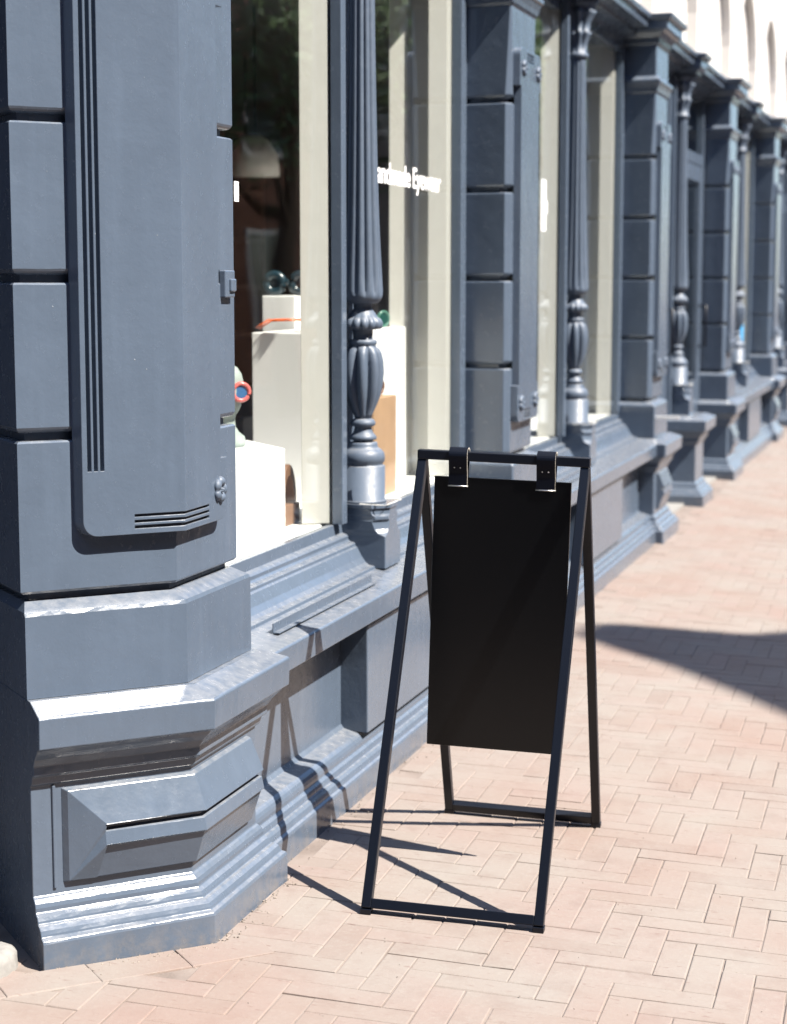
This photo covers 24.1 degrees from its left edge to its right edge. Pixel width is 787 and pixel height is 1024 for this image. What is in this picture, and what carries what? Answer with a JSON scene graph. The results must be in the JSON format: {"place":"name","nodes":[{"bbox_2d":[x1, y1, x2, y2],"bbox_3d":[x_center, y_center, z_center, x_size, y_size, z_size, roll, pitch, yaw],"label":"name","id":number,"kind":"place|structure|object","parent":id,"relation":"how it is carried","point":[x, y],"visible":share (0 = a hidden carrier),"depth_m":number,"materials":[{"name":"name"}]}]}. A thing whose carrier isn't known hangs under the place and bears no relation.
{"place":"outdoors","nodes":[
{"label":"outdoors","id":0,"kind":"place"},
{"bbox_2d":[252,327,405,499],"bbox_3d":[-0.221,-0.383,6.816,0.292,0.580,0.900,2,8,17],"label":"display block","id":1,"kind":"object","parent":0,"point":[276,368],"depth_m":6.41,"materials":[{"name":"white paint"}]},
{"bbox_2d":[256,318,300,328],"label":"orange glasses","id":2,"kind":"object","parent":1,"relation":"on","point":[285,319],"visible":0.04,"depth_m":6.37,"materials":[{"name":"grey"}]},
{"bbox_2d":[262,295,300,331],"bbox_3d":[-0.367,-0.475,7.060,0.130,0.702,0.400,2,8,17],"label":"display block","id":3,"kind":"object","parent":1,"relation":"on","point":[281,307],"depth_m":6.83,"materials":[{"name":"white paint"}]},
{"bbox_2d":[262,270,299,295],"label":"blue glasses","id":4,"kind":"object","parent":3,"relation":"on","point":[275,282],"visible":0.71,"depth_m":6.92,"materials":[{"name":"grey"}]},
{"bbox_2d":[377,310,389,326],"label":"green glasses","id":5,"kind":"object","parent":1,"relation":"on","point":[383,316],"visible":0.35,"depth_m":7.05,"materials":[{"name":"teal glass"}]},
{"bbox_2d":[371,394,395,494],"bbox_3d":[-0.079,-0.235,6.564,0.105,0.350,0.270,2,8,17],"label":"wooden display block","id":6,"kind":"object","parent":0,"point":[384,418],"depth_m":6.58,"materials":[{"name":"orange wood"}]},
{"bbox_2d":[0,427,786,1023],"bbox_3d":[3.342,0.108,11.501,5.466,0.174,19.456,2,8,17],"label":"pavement","id":7,"kind":"structure","parent":0,"point":[270,959],"depth_m":4.75,"materials":[{"name":"pink brick"}]},
{"bbox_2d":[0,942,17,978],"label":"step stone","id":8,"kind":"object","parent":7,"relation":"on","point":[8,960],"visible":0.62,"depth_m":4.00,"materials":[{"name":"white stone"}]},
{"bbox_2d":[0,0,786,970],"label":"shop building","id":9,"kind":"structure","parent":7,"relation":"on","point":[536,226],"depth_m":5.53,"materials":[{"name":"grey paint"}]},
{"bbox_2d":[232,53,248,156],"bbox_3d":[-0.945,-2.551,11.769,0.260,0.730,0.260,2,8,17],"label":"pendant lamp","id":10,"kind":"object","parent":9,"relation":"hanging from","point":[236,143],"visible":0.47,"depth_m":11.74,"materials":[{"name":"black glass"}]},
{"bbox_2d":[233,177,264,427],"bbox_3d":[-2.615,-1.581,14.302,0.390,2.650,8.080,2,8,17],"label":"wall shelf","id":11,"kind":"object","parent":9,"relation":"on","point":[248,238],"depth_m":18.04,"materials":[{"name":"brown wood"}]},
{"bbox_2d":[232,6,279,177],"bbox_3d":[-0.733,-2.220,9.744,0.260,0.880,0.260,2,8,17],"label":"pendant lamp","id":12,"kind":"object","parent":9,"relation":"hanging from","point":[255,155],"visible":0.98,"depth_m":9.70,"materials":[{"name":"white glass"}]},
{"bbox_2d":[235,440,284,538],"bbox_3d":[-0.528,-0.068,5.575,0.310,0.265,0.310,-3,8,-25],"label":"display block","id":13,"kind":"object","parent":9,"relation":"on","point":[260,490],"depth_m":5.47,"materials":[{"name":"white paint"}]},
{"bbox_2d":[223,366,245,446],"bbox_3d":[-0.498,-0.321,5.523,0.110,0.249,0.110,2,8,17],"label":"bust","id":14,"kind":"object","parent":13,"relation":"on","point":[240,440],"visible":0.27,"depth_m":5.50,"materials":[{"name":"paint"}]},
{"bbox_2d":[235,381,250,402],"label":"red glasses","id":15,"kind":"object","parent":14,"relation":"attached to","point":[243,393],"visible":0.45,"depth_m":5.47,"materials":[{"name":"blue"}]},
{"bbox_2d":[285,464,299,526],"bbox_3d":[-0.351,-0.057,5.791,0.075,0.189,0.130,2,8,17],"label":"curved display stand","id":16,"kind":"object","parent":9,"relation":"on","point":[292,510],"visible":0.39,"depth_m":5.80,"materials":[{"name":"brown wood"}]},
{"bbox_2d":[450,0,466,446],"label":"window frame","id":17,"kind":"structure","parent":9,"relation":"in","point":[457,362],"depth_m":7.12,"materials":[{"name":"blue wood"}]},
{"bbox_2d":[543,0,559,9],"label":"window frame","id":18,"kind":"structure","parent":9,"relation":"in","point":[549,4],"depth_m":8.60,"materials":[{"name":"wood"}]},
{"bbox_2d":[589,20,625,412],"bbox_3d":[1.070,-1.526,9.834,0.059,2.100,1.444,2,8,17],"label":"window frame","id":19,"kind":"structure","parent":9,"relation":"in","point":[600,34],"depth_m":10.42,"materials":[{"name":"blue wood"}]},
{"bbox_2d":[657,308,683,513],"bbox_3d":[1.618,-1.099,11.611,0.300,2.368,1.386,2,8,17],"label":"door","id":20,"kind":"structure","parent":9,"relation":"in","point":[674,507],"depth_m":12.13,"materials":[{"name":"stone"}]},
{"bbox_2d":[687,161,715,484],"bbox_3d":[2.107,-1.301,13.205,0.300,2.368,1.396,2,8,17],"label":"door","id":21,"kind":"structure","parent":9,"relation":"in","point":[694,172],"depth_m":13.68,"materials":[{"name":"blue wood"}]},
{"bbox_2d":[745,131,755,360],"bbox_3d":[3.102,-2.362,16.449,0.059,2.100,1.424,2,8,17],"label":"window frame","id":22,"kind":"structure","parent":9,"relation":"in","point":[752,137],"depth_m":17.04,"materials":[{"name":"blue wood"}]},
{"bbox_2d":[779,203,786,345],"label":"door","id":23,"kind":"structure","parent":9,"relation":"in","point":[781,296],"depth_m":20.27,"materials":[{"name":"stone"}]},
{"bbox_2d":[25,627,785,1020],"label":"grit","id":24,"kind":"object","parent":7,"relation":"on","point":[275,897],"visible":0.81,"depth_m":4.42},
{"bbox_2d":[360,447,600,933],"bbox_3d":[0.256,0.382,4.718,0.484,1.098,0.917,2,8,17],"label":"sandwich board","id":25,"kind":"object","parent":7,"relation":"on","point":[502,606],"visible":1,"depth_m":4.69,"materials":[{"name":"black metal"}]}
]}

